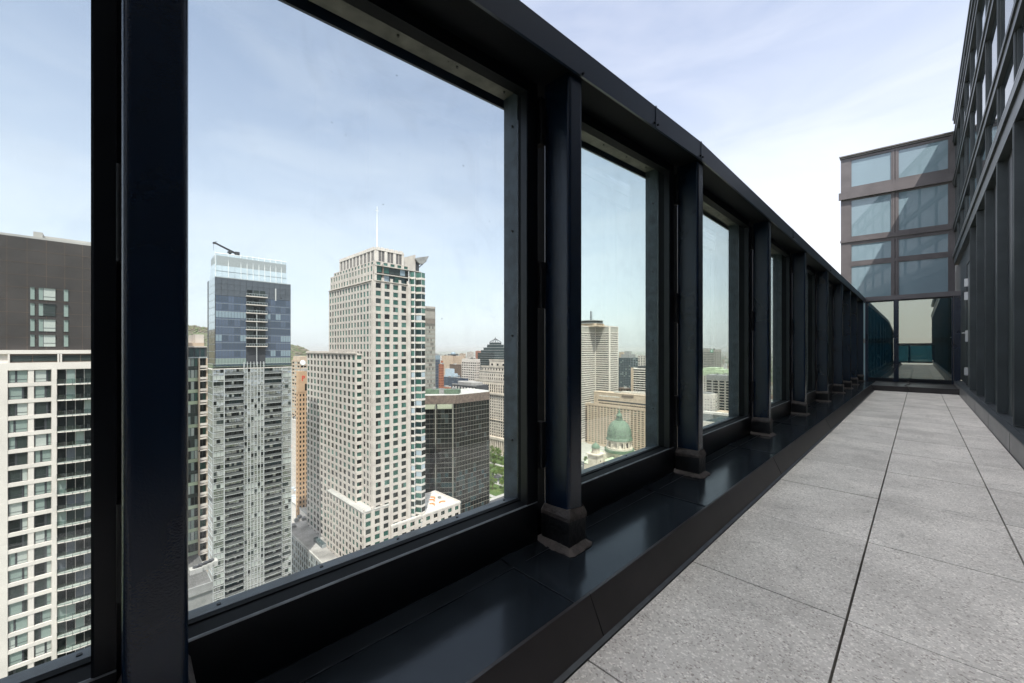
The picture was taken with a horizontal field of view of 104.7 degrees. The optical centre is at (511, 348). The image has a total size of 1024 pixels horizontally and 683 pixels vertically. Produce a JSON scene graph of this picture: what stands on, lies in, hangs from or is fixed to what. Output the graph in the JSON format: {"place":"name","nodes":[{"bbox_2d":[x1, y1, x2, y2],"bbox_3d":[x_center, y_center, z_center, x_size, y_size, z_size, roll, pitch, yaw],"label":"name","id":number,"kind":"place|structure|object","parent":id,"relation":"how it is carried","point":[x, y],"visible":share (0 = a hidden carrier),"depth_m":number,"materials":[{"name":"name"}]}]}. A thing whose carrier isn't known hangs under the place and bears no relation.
{"place":"outdoors","nodes":[
{"label":"outdoors","id":0,"kind":"place"},
{"bbox_2d":[188,327,305,366],"bbox_3d":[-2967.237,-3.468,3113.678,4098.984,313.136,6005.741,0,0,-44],"label":"wooded hill","id":1,"kind":"structure","parent":0,"point":[204,334],"depth_m":2241.04,"materials":[{"name":"green plant"}]},
{"bbox_2d":[188,325,308,366],"bbox_3d":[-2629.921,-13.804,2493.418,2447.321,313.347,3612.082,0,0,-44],"label":"hill forest","id":2,"kind":"object","parent":1,"relation":"on","point":[301,350],"visible":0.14,"depth_m":2309.02,"materials":[{"name":"plant"}]},
{"bbox_2d":[0,0,969,350],"label":"sky","id":3,"kind":"structure","parent":0,"point":[779,91],"materials":[{"name":"blue"}]},
{"bbox_2d":[490,483,503,497],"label":"park lawn","id":4,"kind":"structure","parent":0,"point":[497,490],"depth_m":418.42,"materials":[{"name":"green plant"}]},
{"bbox_2d":[490,442,604,500],"bbox_3d":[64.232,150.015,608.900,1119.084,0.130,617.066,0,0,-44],"label":"pavement","id":5,"kind":"structure","parent":0,"point":[586,447],"depth_m":577.96,"materials":[{"name":"grey concrete"}]},
{"bbox_2d":[0,231,90,678],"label":"apartment tower","id":6,"kind":"structure","parent":5,"relation":"on","point":[45,449],"depth_m":77.10,"materials":[{"name":"white concrete"}]},
{"bbox_2d":[9,469,19,482],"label":"window","id":7,"kind":"structure","parent":6,"relation":"in","point":[13,474],"depth_m":74.42,"materials":[{"name":"grey glass"}]},
{"bbox_2d":[9,519,19,532],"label":"window","id":8,"kind":"structure","parent":6,"relation":"in","point":[13,524],"depth_m":74.42,"materials":[{"name":"black glass"}]},
{"bbox_2d":[9,486,21,498],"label":"window","id":9,"kind":"structure","parent":6,"relation":"in","point":[17,490],"depth_m":74.51,"materials":[{"name":"grey glass"}]},
{"bbox_2d":[9,502,21,515],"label":"window","id":10,"kind":"structure","parent":6,"relation":"in","point":[15,507],"depth_m":74.51,"materials":[{"name":"grey glass"}]},
{"bbox_2d":[9,535,21,548],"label":"window","id":11,"kind":"structure","parent":6,"relation":"in","point":[15,540],"depth_m":74.51,"materials":[{"name":"black glass"}]},
{"bbox_2d":[9,568,21,582],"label":"window","id":12,"kind":"structure","parent":6,"relation":"in","point":[16,573],"depth_m":74.51,"materials":[{"name":"grey"}]},
{"bbox_2d":[9,584,21,598],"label":"window","id":13,"kind":"structure","parent":6,"relation":"in","point":[17,589],"depth_m":74.51,"materials":[{"name":"grey glass"}]},
{"bbox_2d":[9,601,21,615],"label":"window","id":14,"kind":"structure","parent":6,"relation":"in","point":[14,608],"depth_m":74.51,"materials":[{"name":"grey"}]},
{"bbox_2d":[9,650,21,665],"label":"window","id":15,"kind":"structure","parent":6,"relation":"in","point":[15,656],"depth_m":74.51,"materials":[{"name":"grey"}]},
{"bbox_2d":[9,387,21,398],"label":"window","id":16,"kind":"structure","parent":6,"relation":"in","point":[13,391],"depth_m":74.51,"materials":[{"name":"grey glass"}]},
{"bbox_2d":[16,616,26,629],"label":"window","id":17,"kind":"structure","parent":6,"relation":"in","point":[21,622],"depth_m":75.03,"materials":[{"name":"grey"}]},
{"bbox_2d":[16,419,26,431],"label":"window","id":18,"kind":"structure","parent":6,"relation":"in","point":[20,424],"depth_m":75.03,"materials":[{"name":"grey"}]},
{"bbox_2d":[11,355,31,361],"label":"window","id":19,"kind":"structure","parent":6,"relation":"in","point":[23,358],"depth_m":75.10,"materials":[{"name":"grey glass"}]},
{"bbox_2d":[35,466,45,478],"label":"window","id":20,"kind":"structure","parent":6,"relation":"in","point":[41,470],"depth_m":76.69,"materials":[{"name":"grey glass"}]},
{"bbox_2d":[35,370,45,381],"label":"window","id":21,"kind":"structure","parent":6,"relation":"in","point":[40,375],"depth_m":76.69,"materials":[{"name":"grey glass"}]},
{"bbox_2d":[35,402,45,413],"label":"window","id":22,"kind":"structure","parent":6,"relation":"in","point":[40,407],"depth_m":76.69,"materials":[{"name":"grey glass"}]},
{"bbox_2d":[35,434,45,445],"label":"window","id":23,"kind":"structure","parent":6,"relation":"in","point":[40,440],"depth_m":76.69,"materials":[{"name":"grey glass"}]},
{"bbox_2d":[33,355,56,361],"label":"window","id":24,"kind":"structure","parent":6,"relation":"in","point":[35,357],"depth_m":77.05,"materials":[{"name":"grey glass"}]},
{"bbox_2d":[44,288,54,300],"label":"window","id":25,"kind":"structure","parent":6,"relation":"in","point":[49,293],"depth_m":77.77,"materials":[{"name":"grey glass"}]},
{"bbox_2d":[44,304,54,315],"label":"window","id":26,"kind":"structure","parent":6,"relation":"in","point":[50,308],"depth_m":77.77,"materials":[{"name":"grey glass"}]},
{"bbox_2d":[44,319,54,331],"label":"window","id":27,"kind":"structure","parent":6,"relation":"in","point":[49,325],"depth_m":77.77,"materials":[{"name":"grey glass"}]},
{"bbox_2d":[44,335,54,346],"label":"window","id":28,"kind":"structure","parent":6,"relation":"in","point":[49,340],"depth_m":77.77,"materials":[{"name":"grey glass"}]},
{"bbox_2d":[9,287,90,675],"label":"window","id":29,"kind":"structure","parent":6,"relation":"in","point":[39,390],"depth_m":76.88,"materials":[{"name":"grey glass"}]},
{"bbox_2d":[57,464,65,477],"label":"window","id":30,"kind":"structure","parent":6,"relation":"in","point":[61,468],"depth_m":78.65,"materials":[{"name":"black glass"}]},
{"bbox_2d":[57,480,65,493],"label":"window","id":31,"kind":"structure","parent":6,"relation":"in","point":[61,484],"depth_m":78.65,"materials":[{"name":"grey glass"}]},
{"bbox_2d":[57,495,65,509],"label":"window","id":32,"kind":"structure","parent":6,"relation":"in","point":[61,500],"depth_m":78.65,"materials":[{"name":"black glass"}]},
{"bbox_2d":[57,511,65,524],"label":"window","id":33,"kind":"structure","parent":6,"relation":"in","point":[61,516],"depth_m":78.65,"materials":[{"name":"grey glass"}]},
{"bbox_2d":[57,527,65,540],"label":"window","id":34,"kind":"structure","parent":6,"relation":"in","point":[61,532],"depth_m":78.65,"materials":[{"name":"black glass"}]},
{"bbox_2d":[57,369,65,383],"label":"window","id":35,"kind":"structure","parent":6,"relation":"in","point":[61,374],"depth_m":78.65,"materials":[{"name":"black glass"}]},
{"bbox_2d":[57,385,65,398],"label":"window","id":36,"kind":"structure","parent":6,"relation":"in","point":[61,389],"depth_m":78.65,"materials":[{"name":"black glass"}]},
{"bbox_2d":[57,401,65,414],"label":"window","id":37,"kind":"structure","parent":6,"relation":"in","point":[61,405],"depth_m":78.65,"materials":[{"name":"black glass"}]},
{"bbox_2d":[57,417,65,430],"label":"window","id":38,"kind":"structure","parent":6,"relation":"in","point":[61,421],"depth_m":78.65,"materials":[{"name":"black glass"}]},
{"bbox_2d":[57,432,65,446],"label":"window","id":39,"kind":"structure","parent":6,"relation":"in","point":[61,437],"depth_m":78.65,"materials":[{"name":"black glass"}]},
{"bbox_2d":[57,448,65,461],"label":"window","id":40,"kind":"structure","parent":6,"relation":"in","point":[61,453],"depth_m":78.65,"materials":[{"name":"black glass"}]},
{"bbox_2d":[188,334,207,572],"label":"green glass apartments","id":41,"kind":"structure","parent":5,"relation":"on","point":[197,442],"depth_m":102.74,"materials":[{"name":"grey"}]},
{"bbox_2d":[188,358,197,552],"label":"window","id":42,"kind":"structure","parent":41,"relation":"in","point":[196,359],"depth_m":102.30,"materials":[{"name":"grey glass"}]},
{"bbox_2d":[188,554,212,610],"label":"podium building","id":43,"kind":"structure","parent":5,"relation":"on","point":[200,589],"depth_m":89.19,"materials":[{"name":"grey concrete"}]},
{"bbox_2d":[207,252,291,601],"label":"glass tower","id":44,"kind":"structure","parent":5,"relation":"on","point":[249,415],"depth_m":178.24,"materials":[{"name":"white"}]},
{"bbox_2d":[208,277,290,601],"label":"window","id":45,"kind":"structure","parent":44,"relation":"in","point":[225,340],"depth_m":177.06,"materials":[{"name":"glass"}]},
{"bbox_2d":[292,416,295,494],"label":"white midrise","id":46,"kind":"structure","parent":5,"relation":"on","point":[293,453],"depth_m":303.01,"materials":[{"name":"grey concrete"}]},
{"bbox_2d":[292,356,306,417],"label":"brick apartment tower","id":47,"kind":"structure","parent":5,"relation":"on","point":[297,365],"depth_m":338.09,"materials":[{"name":"grey"}]},
{"bbox_2d":[292,487,306,522],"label":"skylight hall","id":48,"kind":"structure","parent":5,"relation":"on","point":[303,511],"depth_m":269.00,"materials":[{"name":"grey"}]},
{"bbox_2d":[296,368,306,520],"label":"orange tower","id":49,"kind":"structure","parent":5,"relation":"on","point":[301,438],"depth_m":263.38,"materials":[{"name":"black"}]},
{"bbox_2d":[292,520,337,573],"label":"glass podium","id":50,"kind":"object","parent":5,"relation":"on","point":[309,547],"visible":0.22,"depth_m":218.92,"materials":[{"name":"grey"}]},
{"bbox_2d":[306,209,428,556],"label":"stone tower","id":51,"kind":"structure","parent":5,"relation":"on","point":[365,430],"depth_m":202.03,"materials":[{"name":"grey stone"}]},
{"bbox_2d":[308,262,424,556],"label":"window","id":52,"kind":"structure","parent":51,"relation":"in","point":[378,285],"depth_m":201.22,"materials":[{"name":"grey"}]},
{"bbox_2d":[390,490,460,538],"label":"terrace annex","id":53,"kind":"object","parent":5,"relation":"on","point":[449,507],"visible":0.11,"depth_m":214.03,"materials":[{"name":"white"}]},
{"bbox_2d":[425,306,434,389],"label":"grid office tower","id":54,"kind":"structure","parent":5,"relation":"on","point":[429,347],"depth_m":333.98,"materials":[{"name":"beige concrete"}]},
{"bbox_2d":[427,308,432,388],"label":"window","id":55,"kind":"structure","parent":54,"relation":"in","point":[427,308],"depth_m":333.54,"materials":[{"name":"grey"}]},
{"bbox_2d":[435,354,439,388],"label":"slate blue tower","id":56,"kind":"structure","parent":5,"relation":"on","point":[437,359],"depth_m":561.88,"materials":[{"name":"blue glass"}]},
{"bbox_2d":[439,361,443,387],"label":"red brick tower","id":57,"kind":"structure","parent":5,"relation":"on","point":[441,374],"depth_m":541.35,"materials":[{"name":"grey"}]},
{"bbox_2d":[444,376,467,388],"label":"navy low block","id":58,"kind":"structure","parent":5,"relation":"on","point":[449,380],"depth_m":581.52,"materials":[{"name":"grey"}]},
{"bbox_2d":[425,387,489,513],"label":"bronze glass tower","id":59,"kind":"structure","parent":5,"relation":"on","point":[457,444],"depth_m":293.59,"materials":[{"name":"brown metal"}]},
{"bbox_2d":[430,400,488,513],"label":"window","id":60,"kind":"structure","parent":59,"relation":"in","point":[442,461],"depth_m":294.93,"materials":[{"name":"black glass"}]},
{"bbox_2d":[452,381,487,389],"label":"round roof hall","id":61,"kind":"structure","parent":5,"relation":"on","point":[469,384],"depth_m":492.11,"materials":[{"name":"grey metal"}]},
{"bbox_2d":[462,357,479,380],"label":"white grid block","id":62,"kind":"structure","parent":5,"relation":"on","point":[470,368],"depth_m":709.85,"materials":[{"name":"grey concrete"}]},
{"bbox_2d":[475,359,503,455],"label":"granite colonnade building","id":63,"kind":"structure","parent":5,"relation":"on","point":[491,375],"depth_m":571.15,"materials":[{"name":"beige stone"}]},
{"bbox_2d":[482,368,503,437],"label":"window","id":64,"kind":"structure","parent":63,"relation":"in","point":[482,368],"depth_m":571.27,"materials":[{"name":"black glass"}]},
{"bbox_2d":[478,337,503,369],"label":"pyramid top tower","id":65,"kind":"structure","parent":5,"relation":"on","point":[493,350],"depth_m":897.70,"materials":[{"name":"grey glass"}]},
{"bbox_2d":[584,408,634,468],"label":"domed cathedral","id":66,"kind":"structure","parent":5,"relation":"on","point":[619,438],"depth_m":458.12,"materials":[{"name":"green metal"}]},
{"bbox_2d":[585,390,644,450],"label":"hotel","id":67,"kind":"structure","parent":5,"relation":"on","point":[601,410],"depth_m":598.05,"materials":[{"name":"beige stone"}]},
{"bbox_2d":[589,406,643,449],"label":"window","id":68,"kind":"structure","parent":67,"relation":"in","point":[592,406],"depth_m":601.76,"materials":[{"name":"grey glass"}]},
{"bbox_2d":[619,351,637,387],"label":"teal tower","id":69,"kind":"structure","parent":5,"relation":"on","point":[628,360],"depth_m":769.00,"materials":[{"name":"stone"}]},
{"bbox_2d":[619,358,637,387],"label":"window","id":70,"kind":"structure","parent":69,"relation":"in","point":[619,358],"depth_m":768.54,"materials":[{"name":"grey glass"}]},
{"bbox_2d":[631,366,644,392],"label":"striped office tower","id":71,"kind":"structure","parent":5,"relation":"on","point":[638,379],"depth_m":617.29,"materials":[{"name":"grey concrete"}]},
{"bbox_2d":[703,391,717,411],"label":"beige block","id":72,"kind":"structure","parent":5,"relation":"on","point":[710,401],"depth_m":474.50,"materials":[{"name":"grey concrete"}]},
{"bbox_2d":[703,348,720,367],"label":"brown crown tower","id":73,"kind":"structure","parent":5,"relation":"on","point":[711,357],"depth_m":910.26,"materials":[{"name":"grey"}]},
{"bbox_2d":[703,411,728,425],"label":"striped skylight hall","id":74,"kind":"structure","parent":5,"relation":"on","point":[709,417],"depth_m":406.39,"materials":[{"name":"grey"}]},
{"bbox_2d":[706,373,728,410],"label":"dark pier block","id":75,"kind":"structure","parent":5,"relation":"on","point":[718,383],"depth_m":576.33,"materials":[{"name":"grey"}]},
{"bbox_2d":[581,311,617,442],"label":"cruciform tower","id":76,"kind":"structure","parent":0,"point":[599,354],"depth_m":646.37,"materials":[{"name":"beige"}]},
{"bbox_2d":[581,333,617,438],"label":"window","id":77,"kind":"structure","parent":76,"relation":"in","point":[581,333],"depth_m":646.07,"materials":[{"name":"grey glass"}]},
{"bbox_2d":[435,350,961,400],"bbox_3d":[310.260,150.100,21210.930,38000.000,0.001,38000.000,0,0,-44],"label":"ground","id":78,"kind":"structure","parent":0,"point":[447,352],"depth_m":13086.55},
{"bbox_2d":[442,355,452,374],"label":"tan twin tower","id":79,"kind":"structure","parent":78,"relation":"on","point":[447,360],"depth_m":908.30,"materials":[{"name":"grey concrete"}]},
{"bbox_2d":[439,354,772,401],"bbox_3d":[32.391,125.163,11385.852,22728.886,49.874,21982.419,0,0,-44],"label":"distant district","id":80,"kind":"object","parent":78,"relation":"on","point":[724,365],"visible":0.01,"depth_m":3112.45,"materials":[{"name":"beige"}]},
{"bbox_2d":[538,0,1023,534],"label":"residential tower","id":81,"kind":"structure","parent":78,"relation":"on","point":[988,174],"depth_m":6.03,"materials":[{"name":"black metal"}]},
{"bbox_2d":[962,257,969,386],"bbox_3d":[10.153,-0.590,8.801,1.430,2.880,0.129,0,0,-44],"label":"door","id":82,"kind":"structure","parent":81,"relation":"in","point":[966,281],"depth_m":9.14,"materials":[{"name":"black metal"}]},
{"bbox_2d":[966,126,969,175],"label":"window","id":83,"kind":"structure","parent":81,"relation":"in","point":[968,136],"depth_m":9.02,"materials":[{"name":"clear glass"}]},
{"bbox_2d":[972,95,976,153],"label":"window","id":84,"kind":"structure","parent":81,"relation":"in","point":[974,113],"depth_m":7.88,"materials":[{"name":"clear glass"}]},
{"bbox_2d":[972,30,976,81],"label":"window","id":85,"kind":"structure","parent":81,"relation":"in","point":[974,52],"depth_m":7.88,"materials":[{"name":"clear glass"}]},
{"bbox_2d":[979,140,984,178],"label":"window","id":86,"kind":"structure","parent":81,"relation":"in","point":[982,155],"depth_m":6.89,"materials":[{"name":"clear glass"}]},
{"bbox_2d":[979,60,984,127],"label":"window","id":87,"kind":"structure","parent":81,"relation":"in","point":[982,80],"depth_m":6.89,"materials":[{"name":"clear glass"}]},
{"bbox_2d":[979,0,984,46],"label":"window","id":88,"kind":"structure","parent":81,"relation":"in","point":[982,10],"depth_m":7.00,"materials":[{"name":"clear glass"}]},
{"bbox_2d":[988,102,996,153],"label":"window","id":89,"kind":"structure","parent":81,"relation":"in","point":[992,127],"depth_m":5.95,"materials":[{"name":"clear glass"}]},
{"bbox_2d":[988,7,996,94],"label":"window","id":90,"kind":"structure","parent":81,"relation":"in","point":[992,41],"depth_m":5.95,"materials":[{"name":"clear glass"}]},
{"bbox_2d":[1000,48,1013,119],"bbox_3d":[6.123,-3.185,4.862,1.268,0.688,0.038,0,0,-44],"label":"window","id":91,"kind":"structure","parent":81,"relation":"in","point":[1005,89],"depth_m":4.94,"materials":[{"name":"clear glass"}]},
{"bbox_2d":[1000,0,1013,51],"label":"window","id":92,"kind":"structure","parent":81,"relation":"in","point":[1006,6],"depth_m":5.12,"materials":[{"name":"clear glass"}]},
{"bbox_2d":[1017,16,1023,71],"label":"window","id":93,"kind":"structure","parent":81,"relation":"in","point":[1020,32],"depth_m":4.31,"materials":[{"name":"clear glass"}]},
{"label":"terrace subfloor","id":94,"kind":"structure","parent":81,"relation":"on","visible":0},
{"bbox_2d":[0,0,958,682],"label":"glazed parapet","id":95,"kind":"structure","parent":94,"relation":"on","point":[498,592],"depth_m":1.68,"materials":[{"name":"black metal"}]},
{"bbox_2d":[0,0,121,682],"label":"window frame","id":96,"kind":"structure","parent":95,"relation":"in","point":[101,662],"depth_m":0.93,"materials":[{"name":"paint"}]},
{"bbox_2d":[188,0,545,682],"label":"window frame","id":97,"kind":"structure","parent":95,"relation":"in","point":[247,636],"depth_m":1.62,"materials":[{"name":"paint"}]},
{"bbox_2d":[537,111,678,526],"bbox_3d":[0.682,-0.269,2.656,1.499,2.448,0.252,0,0,-44],"label":"window frame","id":98,"kind":"structure","parent":95,"relation":"in","point":[602,484],"depth_m":3.04,"materials":[{"name":"paint"}]},
{"bbox_2d":[674,188,753,464],"bbox_3d":[1.991,-0.270,3.927,1.889,2.451,0.252,0,0,-44],"label":"window frame","id":99,"kind":"structure","parent":95,"relation":"in","point":[716,435],"depth_m":4.46,"materials":[{"name":"paint"}]},
{"bbox_2d":[738,227,792,421],"bbox_3d":[3.440,-0.270,5.335,1.889,2.451,0.252,0,0,-44],"label":"window frame","id":100,"kind":"structure","parent":95,"relation":"in","point":[782,260],"depth_m":5.90,"materials":[{"name":"paint"}]},
{"bbox_2d":[791,255,817,403],"bbox_3d":[4.924,-0.270,6.721,1.911,2.451,0.149,0,0,-43],"label":"window frame","id":101,"kind":"structure","parent":95,"relation":"in","point":[811,277],"depth_m":7.30,"materials":[{"name":"paint"}]},
{"bbox_2d":[828,281,833,392],"bbox_3d":[6.392,-0.270,8.123,1.889,2.451,0.141,0,0,-44],"label":"window frame","id":102,"kind":"structure","parent":95,"relation":"in","point":[830,289],"depth_m":8.70,"materials":[{"name":"paint"}]},
{"bbox_2d":[865,291,960,383],"bbox_3d":[11.600,-0.305,11.517,0.150,2.570,1.960,0,0,-44],"label":"end screen","id":103,"kind":"object","parent":95,"relation":"on","point":[909,337],"visible":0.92,"depth_m":11.45,"materials":[{"name":"clear glass"}]},
{"bbox_2d":[565,390,1023,682],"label":"terrace paving","id":104,"kind":"structure","parent":94,"relation":"on","point":[876,536],"depth_m":1.91,"materials":[{"name":"stone"}]},
{"bbox_2d":[839,131,954,383],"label":"glass wing","id":105,"kind":"structure","parent":78,"relation":"on","point":[897,216],"depth_m":12.65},
{"bbox_2d":[850,262,891,338],"bbox_3d":[11.887,-1.570,13.092,1.030,2.500,0.061,0,0,38],"label":"window","id":106,"kind":"structure","parent":105,"relation":"in","point":[875,279],"depth_m":13.08,"materials":[{"name":"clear glass"}]},
{"bbox_2d":[850,239,891,261],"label":"window","id":107,"kind":"structure","parent":105,"relation":"in","point":[876,250],"depth_m":13.08,"materials":[{"name":"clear glass"}]},
{"bbox_2d":[850,193,891,237],"bbox_3d":[11.887,-4.410,13.092,1.030,1.280,0.061,0,0,38],"label":"window","id":108,"kind":"structure","parent":105,"relation":"in","point":[871,215],"depth_m":13.08,"materials":[{"name":"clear glass"}]},
{"bbox_2d":[850,151,891,187],"bbox_3d":[11.887,-5.930,13.092,1.030,0.960,0.061,0,0,38],"label":"window","id":109,"kind":"structure","parent":105,"relation":"in","point":[876,168],"depth_m":13.08,"materials":[{"name":"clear glass"}]},
{"bbox_2d":[897,256,949,294],"bbox_3d":[12.842,-1.570,12.357,1.140,2.500,0.061,0,0,38],"label":"window","id":110,"kind":"structure","parent":105,"relation":"in","point":[926,275],"depth_m":12.34,"materials":[{"name":"blue glass"}]},
{"bbox_2d":[897,232,949,257],"bbox_3d":[12.842,-3.235,12.357,1.140,0.610,0.061,0,0,38],"label":"window","id":111,"kind":"structure","parent":105,"relation":"in","point":[933,243],"depth_m":12.33,"materials":[{"name":"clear glass"}]},
{"bbox_2d":[897,182,949,230],"bbox_3d":[12.842,-4.410,12.357,1.140,1.280,0.061,0,0,38],"label":"window","id":112,"kind":"structure","parent":105,"relation":"in","point":[929,206],"depth_m":12.34,"materials":[{"name":"blue glass"}]},
{"bbox_2d":[897,138,949,178],"bbox_3d":[12.842,-5.930,12.357,1.140,0.960,0.061,0,0,38],"label":"window","id":113,"kind":"structure","parent":105,"relation":"in","point":[934,156],"depth_m":12.34,"materials":[{"name":"blue glass"}]},
{"bbox_2d":[703,367,728,391],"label":"copper roof block","id":114,"kind":"structure","parent":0,"point":[712,370],"depth_m":736.36,"materials":[{"name":"green metal"}]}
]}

